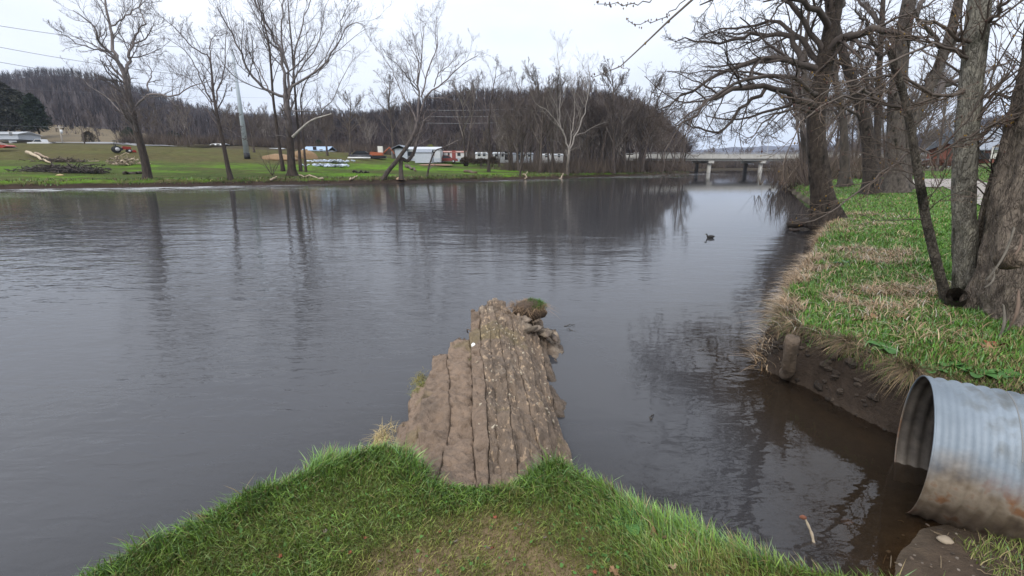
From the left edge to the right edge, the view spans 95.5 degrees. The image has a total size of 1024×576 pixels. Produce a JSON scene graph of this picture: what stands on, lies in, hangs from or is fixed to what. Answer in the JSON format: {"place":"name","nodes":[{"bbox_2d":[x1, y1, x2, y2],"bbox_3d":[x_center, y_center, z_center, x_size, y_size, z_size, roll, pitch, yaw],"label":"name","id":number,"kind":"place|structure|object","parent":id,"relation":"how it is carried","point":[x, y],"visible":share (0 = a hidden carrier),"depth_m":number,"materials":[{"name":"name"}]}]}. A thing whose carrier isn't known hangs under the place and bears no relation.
{"place":"outdoors","nodes":[
{"label":"outdoors","id":0,"kind":"place"},
{"bbox_2d":[0,125,146,141],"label":"meadow","id":1,"kind":"structure","parent":0,"point":[51,135],"depth_m":167.13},
{"bbox_2d":[0,131,41,140],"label":"house","id":2,"kind":"structure","parent":1,"relation":"on","point":[21,136],"depth_m":144.46,"materials":[{"name":"grey"}]},
{"bbox_2d":[0,91,43,132],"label":"evergreen tree","id":3,"kind":"object","parent":1,"relation":"on","point":[8,105],"visible":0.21,"depth_m":151.40,"materials":[{"name":"green plant"}]},
{"bbox_2d":[0,81,49,131],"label":"evergreen tree","id":4,"kind":"object","parent":1,"relation":"on","point":[5,92],"visible":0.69,"depth_m":147.03,"materials":[{"name":"green plant"}]},
{"bbox_2d":[2,142,170,145],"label":"road","id":5,"kind":"structure","parent":0,"point":[97,142],"depth_m":115.79,"materials":[{"name":"asphalt"}]},
{"bbox_2d":[12,76,267,139],"bbox_3d":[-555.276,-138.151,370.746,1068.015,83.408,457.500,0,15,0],"label":"hill","id":6,"kind":"structure","parent":0,"point":[45,104],"depth_m":280.62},
{"bbox_2d":[0,66,427,146],"bbox_3d":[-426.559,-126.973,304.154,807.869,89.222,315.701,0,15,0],"label":"hillside wood","id":7,"kind":"object","parent":6,"relation":"on","point":[207,125],"visible":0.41,"depth_m":278.79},
{"bbox_2d":[0,139,772,188],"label":"field","id":8,"kind":"structure","parent":0,"point":[203,160],"depth_m":69.21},
{"bbox_2d":[15,92,51,133],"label":"evergreen tree","id":9,"kind":"object","parent":8,"relation":"on","point":[31,102],"visible":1,"depth_m":140.26,"materials":[{"name":"green plant"}]},
{"bbox_2d":[19,156,94,162],"bbox_3d":[-63.863,-17.902,65.581,11.416,1.429,2.914,0,15,0],"label":"driftwood heap","id":10,"kind":"object","parent":8,"relation":"on","point":[58,159],"visible":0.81,"depth_m":64.97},
{"bbox_2d":[5,162,109,173],"bbox_3d":[-52.611,-13.660,53.674,11.972,1.739,4.401,0,15,0],"label":"brush heap","id":11,"kind":"object","parent":8,"relation":"on","point":[56,168],"visible":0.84,"depth_m":52.81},
{"bbox_2d":[63,163,111,173],"bbox_3d":[-48.750,-13.701,53.845,4.709,1.470,2.546,-3,15,-11],"label":"brush heap","id":12,"kind":"object","parent":8,"relation":"on","point":[89,170],"visible":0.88,"depth_m":53.50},
{"bbox_2d":[88,153,150,165],"bbox_3d":[-53.937,-17.710,64.282,7.191,1.968,3.744,0,15,0],"label":"driftwood heap","id":13,"kind":"object","parent":8,"relation":"on","point":[118,161],"visible":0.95,"depth_m":63.86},
{"bbox_2d":[111,140,136,152],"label":"tractor","id":14,"kind":"object","parent":8,"relation":"on","point":[116,149],"visible":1,"depth_m":77.83,"materials":[{"name":"red paint"}]},
{"bbox_2d":[43,0,239,178],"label":"sycamore tree","id":15,"kind":"object","parent":8,"relation":"on","point":[127,98],"visible":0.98,"depth_m":45.77,"materials":[{"name":"grey plant"}]},
{"bbox_2d":[137,105,158,135],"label":"woodland tree","id":16,"kind":"object","parent":8,"relation":"on","point":[147,111],"visible":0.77,"depth_m":129.47,"materials":[{"name":"brown plant"}]},
{"bbox_2d":[145,99,179,139],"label":"woodland tree","id":17,"kind":"object","parent":8,"relation":"on","point":[154,108],"visible":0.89,"depth_m":120.39,"materials":[{"name":"brown plant"}]},
{"bbox_2d":[170,98,194,144],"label":"woodland tree","id":18,"kind":"object","parent":8,"relation":"on","point":[181,120],"visible":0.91,"depth_m":110.08,"materials":[{"name":"brown plant"}]},
{"bbox_2d":[138,0,248,180],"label":"alder tree","id":19,"kind":"object","parent":8,"relation":"on","point":[230,177],"visible":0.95,"depth_m":47.33,"materials":[{"name":"grey plant"}]},
{"bbox_2d":[213,102,238,144],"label":"woodland tree","id":20,"kind":"object","parent":8,"relation":"on","point":[223,117],"visible":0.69,"depth_m":125.07,"materials":[{"name":"brown plant"}]},
{"bbox_2d":[227,49,250,158],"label":"steel pole","id":21,"kind":"object","parent":8,"relation":"on","point":[244,142],"visible":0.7,"depth_m":79.70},
{"bbox_2d":[234,101,265,152],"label":"bare tree","id":22,"kind":"object","parent":8,"relation":"on","point":[256,126],"visible":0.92,"depth_m":91.44,"materials":[{"name":"brown plant"}]},
{"bbox_2d":[196,0,391,175],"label":"sycamore tree","id":23,"kind":"object","parent":8,"relation":"on","point":[286,96],"visible":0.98,"depth_m":53.74,"materials":[{"name":"grey plant"}]},
{"bbox_2d":[295,150,317,158],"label":"dirt mound","id":24,"kind":"object","parent":8,"relation":"on","point":[311,155],"visible":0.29,"depth_m":87.38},
{"bbox_2d":[302,147,336,151],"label":"mobile home","id":25,"kind":"object","parent":8,"relation":"on","point":[330,149],"visible":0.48,"depth_m":118.14,"materials":[{"name":"white"}]},
{"bbox_2d":[309,92,336,155],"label":"bare tree","id":26,"kind":"object","parent":8,"relation":"on","point":[328,125],"visible":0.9,"depth_m":94.72,"materials":[{"name":"brown plant"}]},
{"bbox_2d":[0,161,682,185],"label":"field tussocks","id":27,"kind":"object","parent":8,"relation":"on","point":[285,179],"visible":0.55,"depth_m":53.76,"materials":[{"name":"green plant"}]},
{"bbox_2d":[326,86,370,155],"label":"bare tree","id":28,"kind":"object","parent":8,"relation":"on","point":[359,99],"visible":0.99,"depth_m":97.84,"materials":[{"name":"brown plant"}]},
{"bbox_2d":[115,130,583,164],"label":"roadside brush","id":29,"kind":"object","parent":8,"relation":"on","point":[160,139],"visible":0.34,"depth_m":125.59,"materials":[{"name":"plant"}]},
{"bbox_2d":[370,146,394,157],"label":"excavator","id":30,"kind":"object","parent":8,"relation":"on","point":[379,153],"visible":0.9,"depth_m":99.57,"materials":[{"name":"orange paint"}]},
{"bbox_2d":[368,69,410,158],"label":"bare tree","id":31,"kind":"object","parent":8,"relation":"on","point":[387,97],"visible":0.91,"depth_m":105.51,"materials":[{"name":"brown plant"}]},
{"bbox_2d":[415,149,433,162],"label":"garden shed","id":32,"kind":"structure","parent":8,"relation":"on","point":[423,155],"depth_m":102.12,"materials":[{"name":"grey"}]},
{"bbox_2d":[362,0,487,179],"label":"sycamore tree","id":33,"kind":"object","parent":8,"relation":"on","point":[400,159],"visible":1,"depth_m":54.38,"materials":[{"name":"grey plant"}]},
{"bbox_2d":[408,147,442,161],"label":"mobile home","id":34,"kind":"object","parent":8,"relation":"on","point":[438,154],"visible":0.37,"depth_m":108.81,"materials":[{"name":"white"}]},
{"bbox_2d":[443,150,466,161],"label":"mobile home","id":35,"kind":"object","parent":8,"relation":"on","point":[458,155],"visible":0.52,"depth_m":113.44,"materials":[{"name":"red paint"}]},
{"bbox_2d":[449,68,482,165],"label":"woodland tree","id":36,"kind":"object","parent":8,"relation":"on","point":[472,88],"visible":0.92,"depth_m":101.68,"materials":[{"name":"brown plant"}]},
{"bbox_2d":[460,56,514,171],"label":"bare tree","id":37,"kind":"object","parent":8,"relation":"on","point":[489,128],"visible":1,"depth_m":78.75,"materials":[{"name":"brown plant"}]},
{"bbox_2d":[488,101,514,166],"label":"woodland tree","id":38,"kind":"object","parent":8,"relation":"on","point":[497,131],"visible":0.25,"depth_m":109.99,"materials":[{"name":"brown plant"}]},
{"bbox_2d":[490,113,522,165],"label":"woodland tree","id":39,"kind":"object","parent":8,"relation":"on","point":[507,142],"visible":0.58,"depth_m":95.64,"materials":[{"name":"brown plant"}]},
{"bbox_2d":[500,95,526,170],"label":"woodland tree","id":40,"kind":"object","parent":8,"relation":"on","point":[516,128],"visible":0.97,"depth_m":89.28,"materials":[{"name":"brown plant"}]},
{"bbox_2d":[492,75,539,162],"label":"bare tree","id":41,"kind":"object","parent":8,"relation":"on","point":[507,97],"visible":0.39,"depth_m":102.25,"materials":[{"name":"brown plant"}]},
{"bbox_2d":[498,71,547,169],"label":"woodland tree","id":42,"kind":"object","parent":8,"relation":"on","point":[524,133],"visible":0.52,"depth_m":91.08,"materials":[{"name":"brown plant"}]},
{"bbox_2d":[523,81,556,164],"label":"bare tree","id":43,"kind":"object","parent":8,"relation":"on","point":[532,128],"visible":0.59,"depth_m":89.82,"materials":[{"name":"brown plant"}]},
{"bbox_2d":[518,75,579,172],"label":"woodland tree","id":44,"kind":"object","parent":8,"relation":"on","point":[562,107],"visible":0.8,"depth_m":83.06,"materials":[{"name":"brown plant"}]},
{"bbox_2d":[527,65,572,170],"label":"woodland tree","id":45,"kind":"object","parent":8,"relation":"on","point":[558,86],"visible":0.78,"depth_m":83.51,"materials":[{"name":"brown plant"}]},
{"bbox_2d":[523,56,592,167],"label":"woodland tree","id":46,"kind":"object","parent":8,"relation":"on","point":[538,85],"visible":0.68,"depth_m":85.81,"materials":[{"name":"brown plant"}]},
{"bbox_2d":[527,30,614,174],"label":"sycamore tree","id":47,"kind":"object","parent":8,"relation":"on","point":[569,147],"visible":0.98,"depth_m":77.94,"materials":[{"name":"grey plant"}]},
{"bbox_2d":[552,74,589,161],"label":"woodland tree","id":48,"kind":"object","parent":8,"relation":"on","point":[577,90],"visible":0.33,"depth_m":99.77,"materials":[{"name":"brown plant"}]},
{"bbox_2d":[575,121,593,161],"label":"woodland tree","id":49,"kind":"object","parent":8,"relation":"on","point":[581,141],"visible":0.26,"depth_m":96.88,"materials":[{"name":"brown plant"}]},
{"bbox_2d":[564,84,612,162],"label":"woodland tree","id":50,"kind":"object","parent":8,"relation":"on","point":[588,137],"visible":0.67,"depth_m":89.89,"materials":[{"name":"brown plant"}]},
{"bbox_2d":[478,152,704,173],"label":"woodland brush","id":51,"kind":"object","parent":8,"relation":"on","point":[580,166],"visible":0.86,"depth_m":91.65,"materials":[{"name":"plant"}]},
{"bbox_2d":[579,71,615,160],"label":"woodland tree","id":52,"kind":"object","parent":8,"relation":"on","point":[589,146],"visible":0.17,"depth_m":94.65,"materials":[{"name":"brown plant"}]},
{"bbox_2d":[574,74,627,165],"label":"woodland tree","id":53,"kind":"object","parent":8,"relation":"on","point":[585,115],"visible":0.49,"depth_m":90.56,"materials":[{"name":"brown plant"}]},
{"bbox_2d":[584,105,619,169],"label":"woodland tree","id":54,"kind":"object","parent":8,"relation":"on","point":[610,149],"visible":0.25,"depth_m":93.58,"materials":[{"name":"brown plant"}]},
{"bbox_2d":[588,69,636,161],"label":"woodland tree","id":55,"kind":"object","parent":8,"relation":"on","point":[621,79],"visible":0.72,"depth_m":89.07,"materials":[{"name":"brown plant"}]},
{"bbox_2d":[589,56,642,173],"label":"woodland tree","id":56,"kind":"object","parent":8,"relation":"on","point":[610,113],"visible":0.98,"depth_m":84.74,"materials":[{"name":"brown plant"}]},
{"bbox_2d":[602,89,636,168],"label":"woodland tree","id":57,"kind":"object","parent":8,"relation":"on","point":[620,134],"visible":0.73,"depth_m":86.71,"materials":[{"name":"brown plant"}]},
{"bbox_2d":[602,92,653,171],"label":"woodland tree","id":58,"kind":"object","parent":8,"relation":"on","point":[625,132],"visible":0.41,"depth_m":94.09,"materials":[{"name":"brown plant"}]},
{"bbox_2d":[621,75,677,171],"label":"woodland tree","id":59,"kind":"object","parent":8,"relation":"on","point":[640,130],"visible":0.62,"depth_m":94.84,"materials":[{"name":"brown plant"}]},
{"bbox_2d":[627,103,673,165],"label":"woodland tree","id":60,"kind":"object","parent":8,"relation":"on","point":[648,131],"visible":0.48,"depth_m":98.20,"materials":[{"name":"brown plant"}]},
{"bbox_2d":[628,69,675,162],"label":"woodland tree","id":61,"kind":"object","parent":8,"relation":"on","point":[649,101],"visible":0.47,"depth_m":95.93,"materials":[{"name":"brown plant"}]},
{"bbox_2d":[645,113,684,162],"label":"woodland tree","id":62,"kind":"object","parent":8,"relation":"on","point":[662,152],"visible":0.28,"depth_m":107.03,"materials":[{"name":"brown plant"}]},
{"bbox_2d":[664,97,702,163],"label":"woodland tree","id":63,"kind":"object","parent":8,"relation":"on","point":[698,105],"visible":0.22,"depth_m":114.77,"materials":[{"name":"brown plant"}]},
{"bbox_2d":[676,129,704,160],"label":"woodland tree","id":64,"kind":"object","parent":8,"relation":"on","point":[692,146],"visible":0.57,"depth_m":120.29,"materials":[{"name":"brown plant"}]},
{"bbox_2d":[626,151,789,168],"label":"shore brush","id":65,"kind":"object","parent":8,"relation":"on","point":[726,164],"visible":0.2,"depth_m":220.91,"materials":[{"name":"plant"}]},
{"bbox_2d":[0,169,892,575],"bbox_3d":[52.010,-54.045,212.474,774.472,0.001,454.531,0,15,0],"label":"river","id":66,"kind":"structure","parent":0,"point":[168,355],"depth_m":5.99,"materials":[{"name":"liquid"}]},
{"bbox_2d":[0,0,1023,163],"label":"sky","id":67,"kind":"structure","parent":0,"point":[512,31],"materials":[{"name":"white"}]},
{"bbox_2d":[388,99,659,160],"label":"hill","id":68,"kind":"structure","parent":0,"point":[518,148],"depth_m":170.83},
{"bbox_2d":[279,84,694,163],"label":"hillside wood","id":69,"kind":"object","parent":68,"relation":"on","point":[445,119],"visible":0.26,"depth_m":203.79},
{"bbox_2d":[124,163,1023,575],"bbox_3d":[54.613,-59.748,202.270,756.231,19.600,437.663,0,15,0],"label":"ground","id":70,"kind":"structure","parent":0,"point":[878,505],"depth_m":2.73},
{"bbox_2d":[395,298,572,495],"bbox_3d":[-0.167,0.949,4.300,1.397,1.066,4.117,1,15,5],"label":"rock ledge","id":71,"kind":"object","parent":70,"relation":"on","point":[490,409],"visible":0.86,"depth_m":3.45,"materials":[{"name":"stone"}]},
{"bbox_2d":[355,421,401,446],"bbox_3d":[-0.786,0.911,2.875,0.362,0.125,0.523,8,17,27],"label":"grass tuft","id":72,"kind":"object","parent":71,"relation":"on","point":[380,436],"visible":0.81,"depth_m":2.88,"materials":[{"name":"beige plant"}]},
{"bbox_2d":[501,297,561,321],"bbox_3d":[0.202,0.262,5.639,0.885,0.311,0.789,-9,17,-30],"label":"grass clod","id":73,"kind":"object","parent":71,"relation":"on","point":[532,309],"depth_m":5.57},
{"bbox_2d":[46,435,945,575],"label":"lawn grass","id":74,"kind":"structure","parent":70,"relation":"on","point":[736,556],"depth_m":1.99,"materials":[{"name":"plant"}]},
{"bbox_2d":[612,505,641,534],"bbox_3d":[0.504,1.011,2.035,0.132,0.035,0.173,8,17,27],"label":"dock weed","id":75,"kind":"object","parent":70,"relation":"on","point":[633,528],"visible":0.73,"depth_m":2.02,"materials":[{"name":"green plant"}]},
{"bbox_2d":[626,152,926,172],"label":"bridge","id":76,"kind":"structure","parent":70,"relation":"on","point":[707,158],"depth_m":128.34,"materials":[{"name":"concrete"}]},
{"bbox_2d":[766,12,809,160],"bbox_3d":[32.801,-23.278,55.883,8.786,19.324,5.682,0,15,0],"label":"riverside tree","id":77,"kind":"object","parent":70,"relation":"on","point":[802,139],"visible":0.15,"depth_m":56.97,"materials":[{"name":"brown plant"}]},
{"bbox_2d":[779,334,799,380],"bbox_3d":[2.801,0.743,4.697,0.163,0.786,0.853,9,17,30],"label":"root stub","id":78,"kind":"object","parent":70,"relation":"attached to","point":[791,343],"visible":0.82,"depth_m":4.39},
{"bbox_2d":[638,0,955,226],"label":"riverside tree","id":79,"kind":"object","parent":70,"relation":"on","point":[819,168],"visible":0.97,"depth_m":12.45,"materials":[{"name":"brown plant"}]},
{"bbox_2d":[786,218,821,230],"bbox_3d":[9.915,-2.159,15.579,1.268,0.458,0.446,9,17,30],"label":"log","id":80,"kind":"object","parent":70,"relation":"on","point":[791,225],"visible":0.59,"depth_m":15.61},
{"bbox_2d":[769,0,843,165],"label":"riverside tree","id":81,"kind":"object","parent":70,"relation":"on","point":[804,73],"visible":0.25,"depth_m":42.24,"materials":[{"name":"brown plant"}]},
{"bbox_2d":[591,0,1023,308],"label":"maple tree","id":82,"kind":"object","parent":70,"relation":"on","point":[966,224],"visible":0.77,"depth_m":4.58,"materials":[{"name":"brown plant"}]},
{"bbox_2d":[779,64,845,163],"bbox_3d":[35.001,-19.436,54.438,8.685,13.075,4.525,-6,16,-22],"label":"woodland tree","id":83,"kind":"object","parent":70,"relation":"on","point":[796,125],"visible":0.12,"depth_m":54.29,"materials":[{"name":"brown plant"}]},
{"bbox_2d":[763,28,876,162],"bbox_3d":[30.304,-18.445,46.691,10.645,15.143,5.335,6,16,22],"label":"woodland tree","id":84,"kind":"object","parent":70,"relation":"on","point":[801,117],"visible":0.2,"depth_m":46.76,"materials":[{"name":"brown plant"}]},
{"bbox_2d":[771,28,869,132],"bbox_3d":[36.329,-22.104,56.801,11.761,16.811,7.192,5,15,0],"label":"woodland tree","id":85,"kind":"object","parent":70,"relation":"on","point":[791,71],"visible":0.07,"depth_m":55.87,"materials":[{"name":"brown plant"}]},
{"bbox_2d":[794,15,870,186],"bbox_3d":[19.770,-11.733,29.018,3.869,10.779,6.205,12,19,38],"label":"riverside tree","id":86,"kind":"object","parent":70,"relation":"on","point":[844,162],"visible":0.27,"depth_m":30.38,"materials":[{"name":"brown plant"}]},
{"bbox_2d":[756,315,918,432],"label":"soil clods","id":87,"kind":"object","parent":70,"relation":"on","point":[851,363],"visible":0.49,"depth_m":4.30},
{"bbox_2d":[745,141,938,188],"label":"bank brush","id":88,"kind":"object","parent":70,"relation":"on","point":[794,171],"visible":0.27,"depth_m":42.02,"materials":[{"name":"plant"}]},
{"bbox_2d":[827,92,871,151],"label":"woodland tree","id":89,"kind":"object","parent":70,"relation":"on","point":[838,135],"visible":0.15,"depth_m":77.34,"materials":[{"name":"brown plant"}]},
{"bbox_2d":[838,73,885,155],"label":"woodland tree","id":90,"kind":"object","parent":70,"relation":"on","point":[858,138],"visible":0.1,"depth_m":73.19,"materials":[{"name":"brown plant"}]},
{"bbox_2d":[824,0,912,194],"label":"riverside tree","id":91,"kind":"object","parent":70,"relation":"on","point":[864,130],"visible":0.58,"depth_m":22.52,"materials":[{"name":"brown plant"}]},
{"bbox_2d":[727,211,1023,403],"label":"dry grass","id":92,"kind":"structure","parent":70,"relation":"on","point":[793,303],"depth_m":5.18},
{"bbox_2d":[866,341,900,353],"bbox_3d":[3.274,0.516,4.112,0.320,0.052,0.253,-12,19,-37],"label":"dock weed","id":93,"kind":"object","parent":70,"relation":"on","point":[891,350],"visible":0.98,"depth_m":4.10,"materials":[{"name":"green plant"}]},
{"bbox_2d":[868,63,937,153],"bbox_3d":[42.506,-18.529,51.128,8.090,12.184,4.106,-5,16,-18],"label":"woodland tree","id":94,"kind":"object","parent":70,"relation":"on","point":[882,123],"visible":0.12,"depth_m":51.30,"materials":[{"name":"brown plant"}]},
{"bbox_2d":[881,83,952,142],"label":"woodland tree","id":95,"kind":"object","parent":70,"relation":"on","point":[930,110],"visible":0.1,"depth_m":54.98,"materials":[{"name":"brown plant"}]},
{"bbox_2d":[888,28,959,125],"bbox_3d":[40.946,-18.639,46.867,7.029,14.503,5.671,5,13,9],"label":"woodland tree","id":96,"kind":"object","parent":70,"relation":"on","point":[924,71],"visible":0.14,"depth_m":46.62,"materials":[{"name":"brown plant"}]},
{"bbox_2d":[828,0,1022,192],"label":"riverside tree","id":97,"kind":"object","parent":70,"relation":"on","point":[897,181],"visible":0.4,"depth_m":23.06,"materials":[{"name":"brown plant"}]},
{"bbox_2d":[917,89,956,153],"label":"woodland tree","id":98,"kind":"object","parent":70,"relation":"on","point":[928,134],"visible":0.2,"depth_m":61.72,"materials":[{"name":"brown plant"}]},
{"bbox_2d":[863,520,1023,575],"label":"shore grit","id":99,"kind":"object","parent":70,"relation":"on","point":[912,558],"visible":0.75,"depth_m":2.53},
{"bbox_2d":[913,179,986,204],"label":"footpath","id":100,"kind":"structure","parent":70,"relation":"on","point":[945,184],"depth_m":28.19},
{"bbox_2d":[894,375,1023,543],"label":"culvert pipe","id":101,"kind":"object","parent":70,"relation":"on","point":[959,452],"visible":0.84,"depth_m":2.66,"materials":[{"name":"metal"}]},
{"bbox_2d":[925,127,1002,162],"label":"brick house","id":102,"kind":"structure","parent":70,"relation":"on","point":[990,146],"depth_m":78.88,"materials":[{"name":"red"}]},
{"bbox_2d":[934,65,1007,170],"bbox_3d":[50.742,-19.942,53.632,4.317,12.989,8.380,-1,15,-4],"label":"woodland tree","id":103,"kind":"object","parent":70,"relation":"on","point":[943,109],"visible":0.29,"depth_m":54.52,"materials":[{"name":"brown plant"}]},
{"bbox_2d":[955,364,1000,379],"bbox_3d":[3.651,0.661,3.651,0.258,0.048,0.283,0,15,0],"label":"dock weed","id":104,"kind":"object","parent":70,"relation":"on","point":[975,375],"visible":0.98,"depth_m":3.62,"materials":[{"name":"green plant"}]},
{"bbox_2d":[959,28,1023,335],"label":"old trunk","id":105,"kind":"object","parent":70,"relation":"on","point":[995,284],"visible":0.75,"depth_m":4.46,"materials":[{"name":"brown plant"}]},
{"bbox_2d":[690,145,832,162],"bbox_3d":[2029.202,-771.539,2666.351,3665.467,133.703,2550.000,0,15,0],"label":"mountain","id":106,"kind":"structure","parent":0,"point":[755,149],"depth_m":2558.36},
{"bbox_2d":[774,167,1023,575],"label":"bank grass","id":107,"kind":"structure","parent":0,"point":[1012,341],"depth_m":5.03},
{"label":"hill","id":108,"kind":"structure","parent":0,"visible":0},
{"bbox_2d":[263,105,399,119],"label":"hillside wood","id":109,"kind":"object","parent":108,"relation":"on","point":[346,111],"visible":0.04,"depth_m":803.48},
{"bbox_3d":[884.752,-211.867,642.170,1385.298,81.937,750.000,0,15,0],"label":"hill","id":110,"kind":"structure","parent":0,"visible":0},
{"bbox_2d":[827,114,1003,153],"bbox_3d":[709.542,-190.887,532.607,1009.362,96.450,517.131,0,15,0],"label":"hillside wood","id":111,"kind":"object","parent":110,"relation":"on","point":[918,136],"visible":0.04,"depth_m":387.62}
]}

